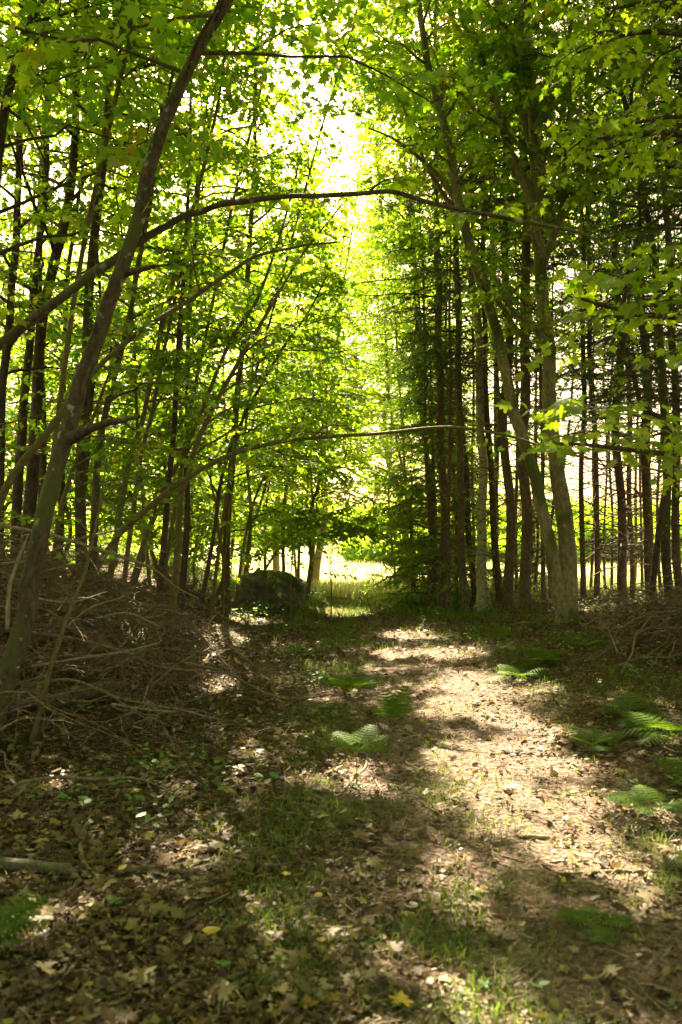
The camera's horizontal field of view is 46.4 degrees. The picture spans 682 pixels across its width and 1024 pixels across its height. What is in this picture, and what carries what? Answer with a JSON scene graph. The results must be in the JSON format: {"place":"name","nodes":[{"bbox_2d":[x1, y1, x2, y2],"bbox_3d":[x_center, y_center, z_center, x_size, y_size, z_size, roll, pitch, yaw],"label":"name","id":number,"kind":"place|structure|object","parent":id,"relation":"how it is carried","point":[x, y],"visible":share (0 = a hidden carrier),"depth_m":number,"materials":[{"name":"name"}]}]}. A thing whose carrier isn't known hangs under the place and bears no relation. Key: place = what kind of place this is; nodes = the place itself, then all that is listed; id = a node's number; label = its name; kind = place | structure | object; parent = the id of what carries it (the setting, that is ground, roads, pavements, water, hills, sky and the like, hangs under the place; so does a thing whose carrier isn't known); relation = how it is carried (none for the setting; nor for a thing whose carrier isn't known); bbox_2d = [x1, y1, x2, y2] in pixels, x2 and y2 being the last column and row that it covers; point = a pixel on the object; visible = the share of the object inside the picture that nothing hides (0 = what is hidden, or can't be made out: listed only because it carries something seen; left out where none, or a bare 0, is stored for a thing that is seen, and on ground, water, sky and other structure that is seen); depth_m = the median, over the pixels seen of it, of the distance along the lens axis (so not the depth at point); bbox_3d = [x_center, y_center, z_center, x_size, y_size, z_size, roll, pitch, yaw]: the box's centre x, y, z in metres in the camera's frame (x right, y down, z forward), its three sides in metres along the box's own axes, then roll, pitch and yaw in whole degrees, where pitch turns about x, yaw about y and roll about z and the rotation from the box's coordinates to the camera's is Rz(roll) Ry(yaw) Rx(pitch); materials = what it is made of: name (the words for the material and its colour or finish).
{"place":"outdoors","nodes":[
{"label":"outdoors","id":0,"kind":"place"},
{"bbox_2d":[0,558,681,1023],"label":"ground","id":1,"kind":"structure","parent":0,"point":[170,828],"depth_m":5.20,"materials":[{"name":"brown soil"}]},
{"bbox_2d":[0,888,51,948],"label":"fern","id":2,"kind":"object","parent":1,"relation":"on","point":[16,918],"visible":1,"depth_m":2.85,"materials":[{"name":"green plant"}]},
{"bbox_2d":[0,857,78,879],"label":"fallen log","id":3,"kind":"object","parent":1,"relation":"on","point":[12,864],"visible":0.84,"depth_m":3.50,"materials":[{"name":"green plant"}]},
{"bbox_2d":[9,681,122,712],"bbox_3d":[-2.210,1.440,6.218,0.314,0.242,1.510,-1,-2,28],"label":"fallen log","id":4,"kind":"object","parent":1,"relation":"on","point":[79,695],"visible":0.4,"depth_m":6.19,"materials":[{"name":"brown wood"}]},
{"bbox_2d":[29,458,146,741],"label":"thin sapling","id":5,"kind":"object","parent":1,"relation":"on","point":[138,489],"visible":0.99,"depth_m":5.65,"materials":[{"name":"green plant"}]},
{"bbox_2d":[0,33,175,563],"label":"dark tree","id":6,"kind":"object","parent":1,"relation":"on","point":[71,246],"visible":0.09,"depth_m":11.98,"materials":[{"name":"green plant"}]},
{"bbox_2d":[0,0,189,573],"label":"dark tree","id":7,"kind":"object","parent":1,"relation":"on","point":[17,493],"visible":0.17,"depth_m":10.40,"materials":[{"name":"green plant"}]},
{"bbox_2d":[0,0,193,588],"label":"dark tree","id":8,"kind":"object","parent":1,"relation":"on","point":[7,326],"visible":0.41,"depth_m":9.04,"materials":[{"name":"green plant"}]},
{"bbox_2d":[4,343,197,562],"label":"meadow edge tree","id":9,"kind":"object","parent":1,"relation":"on","point":[51,385],"visible":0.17,"depth_m":12.49,"materials":[{"name":"green plant"}]},
{"bbox_2d":[2,308,201,557],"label":"meadow edge tree","id":10,"kind":"object","parent":1,"relation":"on","point":[124,426],"visible":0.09,"depth_m":12.97,"materials":[{"name":"green plant"}]},
{"bbox_2d":[0,0,207,345],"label":"forked tree","id":11,"kind":"object","parent":1,"relation":"on","point":[30,23],"visible":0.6,"depth_m":7.28,"materials":[{"name":"green plant"}]},
{"bbox_2d":[0,0,224,578],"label":"dark tree","id":12,"kind":"object","parent":1,"relation":"on","point":[31,482],"visible":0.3,"depth_m":9.59,"materials":[{"name":"green plant"}]},
{"bbox_2d":[0,49,231,488],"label":"thicket stem","id":13,"kind":"object","parent":1,"relation":"on","point":[144,287],"visible":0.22,"depth_m":10.46,"materials":[{"name":"green plant"}]},
{"bbox_2d":[0,314,253,608],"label":"thicket stem","id":14,"kind":"object","parent":1,"relation":"on","point":[158,363],"visible":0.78,"depth_m":8.82,"materials":[{"name":"green plant"}]},
{"bbox_2d":[0,6,253,565],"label":"meadow edge tree","id":15,"kind":"object","parent":1,"relation":"on","point":[135,322],"visible":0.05,"depth_m":13.66,"materials":[{"name":"green plant"}]},
{"bbox_2d":[0,0,266,572],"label":"canopy maple","id":16,"kind":"object","parent":1,"relation":"on","point":[43,465],"visible":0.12,"depth_m":12.03,"materials":[{"name":"green plant"}]},
{"bbox_2d":[38,364,234,583],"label":"meadow edge tree","id":17,"kind":"object","parent":1,"relation":"on","point":[206,514],"visible":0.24,"depth_m":12.13,"materials":[{"name":"green plant"}]},
{"bbox_2d":[6,172,273,606],"bbox_3d":[-2.840,-1.729,11.292,3.942,6.508,2.577,0,-2,0],"label":"thicket stem","id":18,"kind":"object","parent":1,"relation":"on","point":[135,396],"visible":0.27,"depth_m":11.03,"materials":[{"name":"green plant"}]},
{"bbox_2d":[46,342,234,575],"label":"meadow edge tree","id":19,"kind":"object","parent":1,"relation":"on","point":[153,557],"visible":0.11,"depth_m":13.97,"materials":[{"name":"green plant"}]},
{"bbox_2d":[0,514,293,863],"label":"brush pile","id":20,"kind":"object","parent":1,"relation":"on","point":[157,615],"visible":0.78,"depth_m":6.82,"materials":[{"name":"brown wood"}]},
{"bbox_2d":[12,4,282,629],"bbox_3d":[-2.171,-2.061,8.640,3.187,6.876,2.578,0,-2,0],"label":"thicket stem","id":21,"kind":"object","parent":1,"relation":"on","point":[130,317],"visible":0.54,"depth_m":8.59,"materials":[{"name":"green plant"}]},
{"bbox_2d":[0,0,333,630],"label":"leaning maple","id":22,"kind":"object","parent":1,"relation":"on","point":[222,81],"visible":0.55,"depth_m":7.58,"materials":[{"name":"green plant"}]},
{"bbox_2d":[28,15,305,606],"bbox_3d":[-2.405,-2.631,10.642,3.110,8.374,2.577,1,-2,-42],"label":"thicket stem","id":23,"kind":"object","parent":1,"relation":"on","point":[173,417],"visible":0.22,"depth_m":10.68,"materials":[{"name":"green plant"}]},
{"bbox_2d":[21,0,321,621],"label":"thicket stem","id":24,"kind":"object","parent":1,"relation":"on","point":[174,278],"visible":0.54,"depth_m":9.38,"materials":[{"name":"green plant"}]},
{"bbox_2d":[59,2,295,492],"bbox_3d":[-2.653,-4.147,14.814,3.989,10.910,4.633,-1,-2,35],"label":"meadow edge tree","id":25,"kind":"object","parent":1,"relation":"on","point":[238,136],"visible":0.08,"depth_m":14.39,"materials":[{"name":"green plant"}]},
{"bbox_2d":[0,144,357,514],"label":"slanting sapling","id":26,"kind":"object","parent":1,"relation":"on","point":[40,440],"visible":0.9,"depth_m":6.81,"materials":[{"name":"green plant"}]},
{"bbox_2d":[125,384,245,584],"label":"meadow edge tree","id":27,"kind":"object","parent":1,"relation":"on","point":[210,510],"visible":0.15,"depth_m":14.50,"materials":[{"name":"green plant"}]},
{"bbox_2d":[101,38,286,614],"bbox_3d":[-1.906,-2.040,10.431,2.457,6.876,2.932,0,-2,-13],"label":"thicket stem","id":28,"kind":"object","parent":1,"relation":"on","point":[229,99],"visible":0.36,"depth_m":10.24,"materials":[{"name":"green plant"}]},
{"bbox_2d":[0,0,390,618],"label":"canopy maple","id":29,"kind":"object","parent":1,"relation":"on","point":[80,505],"visible":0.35,"depth_m":9.08,"materials":[{"name":"green plant"}]},
{"bbox_2d":[101,57,296,616],"bbox_3d":[-2.024,-2.673,12.012,2.954,8.592,2.646,-1,-2,20],"label":"thicket stem","id":30,"kind":"object","parent":1,"relation":"on","point":[184,562],"visible":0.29,"depth_m":11.77,"materials":[{"name":"green plant"}]},
{"bbox_2d":[98,290,314,572],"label":"meadow edge tree","id":31,"kind":"object","parent":1,"relation":"on","point":[237,520],"visible":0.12,"depth_m":15.93,"materials":[{"name":"green plant"}]},
{"bbox_2d":[158,437,286,603],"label":"meadow edge tree","id":32,"kind":"object","parent":1,"relation":"on","point":[197,549],"visible":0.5,"depth_m":13.38,"materials":[{"name":"green plant"}]},
{"bbox_2d":[86,164,363,605],"bbox_3d":[-1.512,-1.758,11.232,3.220,6.232,3.302,-1,-2,25],"label":"thicket stem","id":33,"kind":"object","parent":1,"relation":"on","point":[185,451],"visible":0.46,"depth_m":10.96,"materials":[{"name":"green plant"}]},
{"bbox_2d":[126,179,346,642],"bbox_3d":[-0.972,-1.198,10.307,2.927,5.760,2.588,-1,-2,33],"label":"thicket stem","id":34,"kind":"object","parent":1,"relation":"on","point":[182,488],"visible":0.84,"depth_m":9.84,"materials":[{"name":"green plant"}]},
{"bbox_2d":[99,214,380,581],"bbox_3d":[-2.515,-2.489,17.757,5.271,8.301,5.542,1,-2,-42],"label":"meadow edge tree","id":35,"kind":"object","parent":1,"relation":"on","point":[261,521],"visible":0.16,"depth_m":17.70,"materials":[{"name":"green plant"}]},
{"bbox_2d":[134,124,373,580],"bbox_3d":[-1.704,-2.610,15.296,4.725,8.789,4.913,0,-2,0],"label":"meadow edge tree","id":36,"kind":"object","parent":1,"relation":"on","point":[247,474],"visible":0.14,"depth_m":15.75,"materials":[{"name":"green plant"}]},
{"bbox_2d":[129,263,382,625],"bbox_3d":[-1.261,-0.962,11.875,3.661,5.427,1.956,0,-2,-6],"label":"thicket stem","id":37,"kind":"object","parent":1,"relation":"on","point":[345,285],"visible":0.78,"depth_m":11.62,"materials":[{"name":"green plant"}]},
{"bbox_2d":[0,0,514,748],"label":"leaning tree","id":38,"kind":"object","parent":1,"relation":"on","point":[32,56],"visible":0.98,"depth_m":5.48,"materials":[{"name":"green plant"}]},
{"bbox_2d":[159,295,359,571],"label":"meadow edge tree","id":39,"kind":"object","parent":1,"relation":"on","point":[267,517],"visible":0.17,"depth_m":16.84,"materials":[{"name":"green plant"}]},
{"bbox_2d":[61,0,462,612],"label":"canopy maple","id":40,"kind":"object","parent":1,"relation":"on","point":[251,216],"visible":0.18,"depth_m":13.63,"materials":[{"name":"green plant"}]},
{"bbox_2d":[110,0,430,604],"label":"leaning maple","id":41,"kind":"object","parent":1,"relation":"on","point":[279,150],"visible":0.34,"depth_m":11.28,"materials":[{"name":"green plant"}]},
{"bbox_2d":[238,569,307,608],"bbox_3d":[-1.363,1.636,15.523,1.445,1.055,1.085,0,-2,0],"label":"boulder","id":42,"kind":"object","parent":1,"relation":"on","point":[256,587],"visible":0.57,"depth_m":15.08,"materials":[{"name":"stone"}]},
{"bbox_2d":[190,338,385,607],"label":"leaning maple","id":43,"kind":"object","parent":1,"relation":"on","point":[334,408],"visible":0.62,"depth_m":14.04,"materials":[{"name":"green plant"}]},
{"bbox_2d":[205,141,371,571],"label":"meadow edge tree","id":44,"kind":"object","parent":1,"relation":"on","point":[335,268],"visible":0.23,"depth_m":16.51,"materials":[{"name":"green plant"}]},
{"bbox_2d":[138,0,461,615],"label":"leaning maple","id":45,"kind":"object","parent":1,"relation":"on","point":[314,336],"visible":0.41,"depth_m":12.03,"materials":[{"name":"green plant"}]},
{"bbox_2d":[224,300,399,577],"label":"meadow edge tree","id":46,"kind":"object","parent":1,"relation":"on","point":[341,431],"visible":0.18,"depth_m":18.64,"materials":[{"name":"green plant"}]},
{"bbox_2d":[202,248,437,582],"bbox_3d":[-0.688,-2.029,18.025,6.028,8.009,5.245,0,-2,0],"label":"meadow edge tree","id":47,"kind":"object","parent":1,"relation":"on","point":[289,346],"visible":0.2,"depth_m":18.18,"materials":[{"name":"green plant"}]},
{"bbox_2d":[220,358,424,602],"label":"meadow edge tree","id":48,"kind":"object","parent":1,"relation":"on","point":[337,467],"visible":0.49,"depth_m":16.06,"materials":[{"name":"green plant"}]},
{"bbox_2d":[251,490,395,569],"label":"leaning maple","id":49,"kind":"object","parent":1,"relation":"on","point":[350,530],"visible":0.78,"depth_m":15.99,"materials":[{"name":"green plant"}]},
{"bbox_2d":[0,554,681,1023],"bbox_3d":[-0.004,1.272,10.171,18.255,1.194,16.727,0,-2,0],"label":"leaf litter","id":50,"kind":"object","parent":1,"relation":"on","point":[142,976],"visible":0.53,"depth_m":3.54,"materials":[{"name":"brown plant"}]},
{"bbox_2d":[0,162,681,349],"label":"arching sapling","id":51,"kind":"object","parent":1,"relation":"on","point":[511,214],"visible":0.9,"depth_m":5.48,"materials":[{"name":"brown wood"}]},
{"bbox_2d":[4,544,681,822],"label":"ground cover","id":52,"kind":"object","parent":1,"relation":"on","point":[147,767],"visible":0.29,"depth_m":6.35,"materials":[{"name":"green plant"}]},
{"bbox_2d":[68,402,681,622],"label":"bent sapling","id":53,"kind":"object","parent":1,"relation":"on","point":[188,477],"visible":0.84,"depth_m":8.52,"materials":[{"name":"green plant"}]},
{"bbox_2d":[335,69,486,534],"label":"meadow edge tree","id":54,"kind":"object","parent":1,"relation":"on","point":[390,269],"visible":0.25,"depth_m":17.60,"materials":[{"name":"green plant"}]},
{"bbox_2d":[371,479,453,604],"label":"green fir","id":55,"kind":"object","parent":1,"relation":"on","point":[399,532],"visible":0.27,"depth_m":17.28,"materials":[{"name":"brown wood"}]},
{"bbox_2d":[315,0,540,29],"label":"canopy maple","id":56,"kind":"object","parent":1,"relation":"on","point":[535,10],"visible":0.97,"depth_m":7.70,"materials":[{"name":"green plant"}]},
{"bbox_2d":[250,0,609,602],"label":"canopy maple","id":57,"kind":"object","parent":1,"relation":"on","point":[380,118],"visible":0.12,"depth_m":15.57,"materials":[{"name":"green plant"}]},
{"bbox_2d":[380,161,490,610],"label":"spruce","id":58,"kind":"object","parent":1,"relation":"on","point":[430,578],"visible":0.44,"depth_m":15.60,"materials":[{"name":"green plant"}]},
{"bbox_2d":[348,0,530,610],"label":"spruce","id":59,"kind":"object","parent":1,"relation":"on","point":[441,463],"visible":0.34,"depth_m":15.18,"materials":[{"name":"green plant"}]},
{"bbox_2d":[292,0,594,533],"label":"canopy maple","id":60,"kind":"object","parent":1,"relation":"on","point":[379,226],"visible":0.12,"depth_m":17.46,"materials":[{"name":"green plant"}]},
{"bbox_2d":[390,193,499,612],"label":"spruce","id":61,"kind":"object","parent":1,"relation":"on","point":[448,567],"visible":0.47,"depth_m":14.60,"materials":[{"name":"green plant"}]},
{"bbox_2d":[345,325,547,615],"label":"green fir","id":62,"kind":"object","parent":1,"relation":"on","point":[387,486],"visible":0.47,"depth_m":16.04,"materials":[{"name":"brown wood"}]},
{"bbox_2d":[367,0,557,610],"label":"spruce","id":63,"kind":"object","parent":1,"relation":"on","point":[460,543],"visible":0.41,"depth_m":14.37,"materials":[{"name":"green plant"}]},
{"bbox_2d":[302,0,659,603],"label":"canopy maple","id":64,"kind":"object","parent":1,"relation":"on","point":[481,195],"visible":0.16,"depth_m":14.59,"materials":[{"name":"green plant"}]},
{"bbox_2d":[404,0,557,611],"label":"white birch","id":65,"kind":"object","parent":1,"relation":"on","point":[481,539],"visible":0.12,"depth_m":13.96,"materials":[{"name":"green plant"}]},
{"bbox_2d":[335,0,649,624],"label":"twin tree","id":66,"kind":"object","parent":1,"relation":"on","point":[562,568],"visible":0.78,"depth_m":11.18,"materials":[{"name":"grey plant"}]},
{"bbox_2d":[408,1,618,609],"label":"spruce","id":67,"kind":"object","parent":1,"relation":"on","point":[507,594],"visible":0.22,"depth_m":13.75,"materials":[{"name":"green plant"}]},
{"bbox_2d":[427,0,627,610],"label":"spruce","id":68,"kind":"object","parent":1,"relation":"on","point":[526,498],"visible":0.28,"depth_m":13.18,"materials":[{"name":"green plant"}]},
{"bbox_2d":[388,0,681,616],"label":"canopy maple","id":69,"kind":"object","parent":1,"relation":"on","point":[667,512],"visible":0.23,"depth_m":11.64,"materials":[{"name":"green plant"}]},
{"bbox_2d":[476,34,606,610],"bbox_3d":[3.305,-3.165,13.184,2.237,9.719,1.886,0,-2,11],"label":"spruce","id":70,"kind":"object","parent":1,"relation":"on","point":[543,576],"visible":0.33,"depth_m":13.00,"materials":[{"name":"green plant"}]},
{"bbox_2d":[432,0,681,124],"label":"canopy maple","id":71,"kind":"object","parent":1,"relation":"on","point":[493,22],"visible":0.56,"depth_m":10.59,"materials":[{"name":"green plant"}]},
{"bbox_2d":[470,574,681,633],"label":"dead sticks","id":72,"kind":"object","parent":1,"relation":"on","point":[591,603],"visible":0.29,"depth_m":12.39,"materials":[{"name":"brown wood"}]},
{"bbox_2d":[473,0,681,297],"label":"canopy maple","id":73,"kind":"object","parent":1,"relation":"on","point":[557,5],"visible":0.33,"depth_m":10.61,"materials":[{"name":"green plant"}]},
{"bbox_2d":[489,0,681,604],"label":"spruce","id":74,"kind":"object","parent":1,"relation":"on","point":[580,490],"visible":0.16,"depth_m":14.18,"materials":[{"name":"green plant"}]},
{"bbox_2d":[509,1,681,601],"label":"spruce","id":75,"kind":"object","parent":1,"relation":"on","point":[597,566],"visible":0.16,"depth_m":14.96,"materials":[{"name":"green plant"}]},
{"bbox_2d":[528,0,681,601],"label":"spruce","id":76,"kind":"object","parent":1,"relation":"on","point":[621,566],"visible":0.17,"depth_m":14.35,"materials":[{"name":"green plant"}]},
{"bbox_2d":[543,0,681,594],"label":"tall spruce","id":77,"kind":"object","parent":1,"relation":"on","point":[668,227],"visible":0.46,"depth_m":10.57,"materials":[{"name":"green plant"}]},
{"bbox_2d":[544,578,681,695],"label":"dead brush","id":78,"kind":"object","parent":1,"relation":"on","point":[651,614],"visible":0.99,"depth_m":9.00,"materials":[{"name":"brown wood"}]},
{"bbox_2d":[546,0,681,598],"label":"spruce","id":79,"kind":"object","parent":1,"relation":"on","point":[633,570],"visible":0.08,"depth_m":15.17,"materials":[{"name":"green plant"}]},
{"bbox_2d":[550,2,681,600],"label":"spruce","id":80,"kind":"object","parent":1,"relation":"on","point":[645,478],"visible":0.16,"depth_m":13.94,"materials":[{"name":"green plant"}]},
{"bbox_2d":[551,155,681,618],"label":"crooked tree","id":81,"kind":"object","parent":1,"relation":"on","point":[658,531],"visible":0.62,"depth_m":11.01,"materials":[{"name":"green plant"}]},
{"bbox_2d":[556,4,681,606],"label":"spruce","id":82,"kind":"object","parent":1,"relation":"on","point":[675,530],"visible":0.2,"depth_m":12.42,"materials":[{"name":"green plant"}]},
{"bbox_2d":[590,692,668,727],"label":"fern","id":83,"kind":"object","parent":1,"relation":"on","point":[634,703],"visible":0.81,"depth_m":6.26,"materials":[{"name":"green plant"}]},
{"bbox_2d":[578,3,681,588],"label":"spruce","id":84,"kind":"object","parent":1,"relation":"on","point":[673,392],"visible":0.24,"depth_m":12.19,"materials":[{"name":"green plant"}]},
{"bbox_2d":[618,711,681,746],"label":"fern","id":85,"kind":"object","parent":1,"relation":"on","point":[660,724],"visible":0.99,"depth_m":5.63,"materials":[{"name":"green plant"}]},
{"bbox_2d":[0,551,681,1023],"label":"forest grass","id":86,"kind":"structure","parent":0,"point":[362,607],"depth_m":3.87,"materials":[{"name":"green plant"}]},
{"bbox_2d":[0,0,681,530],"label":"sky","id":87,"kind":"structure","parent":0,"point":[336,134],"materials":[{"name":"white"}]},
{"bbox_2d":[6,535,681,598],"bbox_3d":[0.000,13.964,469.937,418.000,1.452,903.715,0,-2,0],"label":"field","id":88,"kind":"structure","parent":0,"point":[304,556],"depth_m":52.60,"materials":[{"name":"green plant"}]},
{"bbox_2d":[216,170,467,581],"bbox_3d":[0.136,-4.110,27.015,7.797,13.574,8.138,-1,-2,28],"label":"meadow edge tree","id":89,"kind":"object","parent":88,"relation":"on","point":[317,566],"visible":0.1,"depth_m":26.40,"materials":[{"name":"green plant"}]},
{"bbox_2d":[4,498,681,544],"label":"woods","id":90,"kind":"object","parent":88,"relation":"on","point":[369,525],"visible":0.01,"depth_m":143.60,"materials":[{"name":"green plant"}]},
{"bbox_2d":[257,104,431,586],"bbox_3d":[0.478,-4.049,20.489,4.070,12.352,5.158,-1,-2,35],"label":"meadow edge tree","id":91,"kind":"object","parent":88,"relation":"on","point":[359,243],"visible":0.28,"depth_m":20.43,"materials":[{"name":"green plant"}]},
{"bbox_2d":[308,146,442,571],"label":"meadow edge tree","id":92,"kind":"object","parent":88,"relation":"on","point":[375,233],"visible":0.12,"depth_m":22.34,"materials":[{"name":"green plant"}]},
{"bbox_2d":[302,125,471,555],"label":"meadow edge tree","id":93,"kind":"object","parent":88,"relation":"on","point":[354,256],"visible":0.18,"depth_m":20.84,"materials":[{"name":"green plant"}]},
{"bbox_2d":[289,207,489,574],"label":"meadow edge tree","id":94,"kind":"object","parent":88,"relation":"on","point":[387,422],"visible":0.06,"depth_m":27.99,"materials":[{"name":"green plant"}]},
{"bbox_2d":[319,16,480,584],"bbox_3d":[1.579,-4.519,19.392,4.910,13.261,5.904,0,-2,0],"label":"meadow edge tree","id":95,"kind":"object","parent":88,"relation":"on","point":[364,289],"visible":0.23,"depth_m":19.33,"materials":[{"name":"green plant"}]},
{"bbox_2d":[292,596,681,1023],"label":"path","id":96,"kind":"structure","parent":0,"point":[606,957],"depth_m":3.81,"materials":[{"name":"brown soil"}]},
{"bbox_2d":[322,724,389,782],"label":"fern","id":97,"kind":"object","parent":96,"relation":"on","point":[339,740],"visible":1,"depth_m":4.72,"materials":[{"name":"green plant"}]},
{"bbox_2d":[551,905,637,944],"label":"fern","id":98,"kind":"object","parent":96,"relation":"on","point":[575,913],"visible":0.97,"depth_m":2.99,"materials":[{"name":"green plant"}]},
{"bbox_2d":[603,784,681,817],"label":"fern","id":99,"kind":"object","parent":96,"relation":"on","point":[626,799],"visible":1,"depth_m":4.15,"materials":[{"name":"green plant"}]},
{"bbox_2d":[494,0,681,497],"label":"overhanging maple","id":100,"kind":"object","parent":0,"point":[579,56],"visible":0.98,"depth_m":5.97,"materials":[{"name":"green plant"}]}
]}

